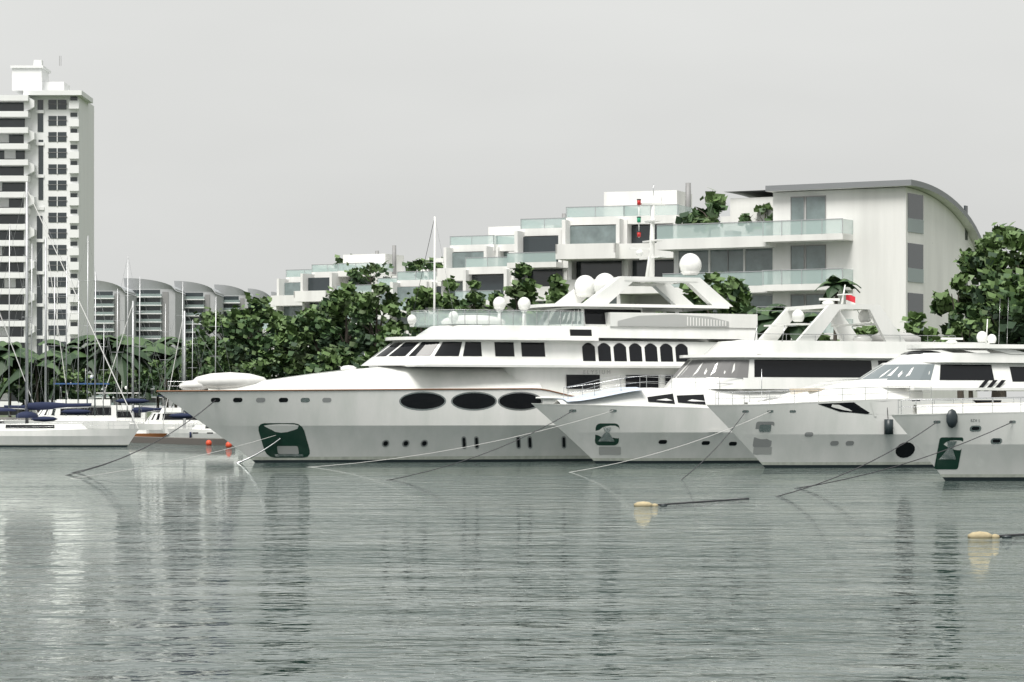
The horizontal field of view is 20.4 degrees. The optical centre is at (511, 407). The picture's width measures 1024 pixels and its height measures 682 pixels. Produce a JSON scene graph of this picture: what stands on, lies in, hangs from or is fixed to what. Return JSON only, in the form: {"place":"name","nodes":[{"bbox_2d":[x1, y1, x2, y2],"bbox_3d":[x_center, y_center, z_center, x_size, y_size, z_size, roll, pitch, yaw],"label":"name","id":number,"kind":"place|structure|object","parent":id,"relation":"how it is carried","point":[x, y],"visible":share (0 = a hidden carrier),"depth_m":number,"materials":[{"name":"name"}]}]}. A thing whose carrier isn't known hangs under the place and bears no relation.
{"place":"outdoors","nodes":[
{"label":"outdoors","id":0,"kind":"place"},
{"bbox_2d":[0,412,151,419],"bbox_3d":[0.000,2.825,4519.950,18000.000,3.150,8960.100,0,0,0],"label":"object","id":1,"kind":"structure","parent":0,"point":[6,417],"depth_m":377.31,"materials":[{"name":"paint"}]},
{"bbox_2d":[0,56,93,414],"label":"high-rise building","id":2,"kind":"structure","parent":1,"relation":"on","point":[46,140],"depth_m":585.90,"materials":[{"name":"paint"}]},
{"bbox_2d":[0,334,219,416],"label":"trees","id":3,"kind":"object","parent":1,"relation":"on","point":[17,386],"visible":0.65,"depth_m":373.77,"materials":[{"name":"green plant"}]},
{"bbox_2d":[94,278,276,405],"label":"apartment buildings","id":4,"kind":"structure","parent":1,"relation":"on","point":[157,296],"depth_m":824.95,"materials":[{"name":"paint"}]},
{"bbox_2d":[188,262,589,379],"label":"trees","id":5,"kind":"object","parent":1,"relation":"on","point":[343,340],"visible":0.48,"depth_m":315.85,"materials":[{"name":"green plant"}]},
{"bbox_2d":[262,183,719,376],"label":"building terraces","id":6,"kind":"object","parent":1,"relation":"on","point":[571,250],"visible":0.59,"depth_m":323.88,"materials":[{"name":"paint"}]},
{"bbox_2d":[657,180,980,397],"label":"residences","id":7,"kind":"structure","parent":1,"relation":"on","point":[891,247],"depth_m":244.34,"materials":[{"name":"paint"}]},
{"bbox_2d":[647,221,1023,397],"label":"trees","id":8,"kind":"object","parent":1,"relation":"on","point":[987,262],"visible":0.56,"depth_m":198.88,"materials":[{"name":"green plant"}]},
{"bbox_2d":[0,443,1023,681],"bbox_3d":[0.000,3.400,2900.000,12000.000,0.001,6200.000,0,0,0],"label":"water","id":9,"kind":"structure","parent":0,"point":[223,565],"depth_m":59.08,"materials":[{"name":"grey liquid"}]},
{"bbox_2d":[0,315,41,423],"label":"sailboat","id":10,"kind":"object","parent":9,"relation":"on","point":[17,361],"visible":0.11,"depth_m":305.87,"materials":[{"name":"white"}]},
{"bbox_2d":[0,238,67,423],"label":"sailboat","id":11,"kind":"object","parent":9,"relation":"on","point":[23,406],"visible":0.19,"depth_m":335.92,"materials":[{"name":"white"}]},
{"bbox_2d":[4,368,129,428],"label":"motor yacht","id":12,"kind":"object","parent":9,"relation":"on","point":[99,418],"visible":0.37,"depth_m":317.34,"materials":[{"name":"white plastic"}]},
{"bbox_2d":[0,182,138,446],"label":"sailboat","id":13,"kind":"object","parent":9,"relation":"on","point":[27,434],"visible":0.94,"depth_m":246.31,"materials":[{"name":"white plastic"}]},
{"bbox_2d":[96,386,146,422],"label":"motor yacht","id":14,"kind":"object","parent":9,"relation":"on","point":[142,418],"visible":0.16,"depth_m":349.30,"materials":[{"name":"white plastic"}]},
{"bbox_2d":[102,301,169,423],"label":"sailboat","id":15,"kind":"object","parent":9,"relation":"on","point":[143,410],"visible":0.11,"depth_m":340.13,"materials":[{"name":"white metal"}]},
{"bbox_2d":[135,430,167,436],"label":"wooden launch","id":16,"kind":"object","parent":9,"relation":"in","point":[143,433],"visible":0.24,"depth_m":294.43,"materials":[{"name":"brown"}]},
{"bbox_2d":[130,395,203,432],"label":"motor yacht","id":17,"kind":"object","parent":9,"relation":"on","point":[153,423],"visible":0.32,"depth_m":329.57,"materials":[{"name":"white plastic"}]},
{"bbox_2d":[161,311,223,438],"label":"sailboat","id":18,"kind":"object","parent":9,"relation":"on","point":[200,431],"visible":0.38,"depth_m":301.40,"materials":[{"name":"white plastic"}]},
{"bbox_2d":[0,217,1011,537],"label":"marina pontoons","id":19,"kind":"object","parent":9,"relation":"on","point":[226,443],"visible":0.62,"depth_m":299.95,"materials":[{"name":"white metal"}]},
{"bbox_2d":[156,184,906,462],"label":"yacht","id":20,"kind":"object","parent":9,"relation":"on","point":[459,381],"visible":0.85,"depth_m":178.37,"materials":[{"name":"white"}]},
{"bbox_2d":[68,400,1023,536],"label":"mooring lines","id":21,"kind":"object","parent":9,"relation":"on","point":[573,471],"visible":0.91,"depth_m":147.37,"materials":[{"name":"white fabric"}]},
{"bbox_2d":[531,285,989,462],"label":"yacht","id":22,"kind":"object","parent":9,"relation":"on","point":[673,412],"visible":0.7,"depth_m":174.42,"materials":[{"name":"white plastic"}]},
{"bbox_2d":[707,298,1023,467],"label":"yacht","id":23,"kind":"object","parent":9,"relation":"on","point":[851,423],"visible":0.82,"depth_m":161.19,"materials":[{"name":"white plastic"}]},
{"bbox_2d":[891,397,1023,480],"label":"yacht","id":24,"kind":"object","parent":9,"relation":"on","point":[997,455],"visible":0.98,"depth_m":132.12,"materials":[{"name":"white plastic"}]},
{"bbox_2d":[0,0,1023,407],"label":"sky","id":25,"kind":"structure","parent":0,"point":[241,144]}
]}

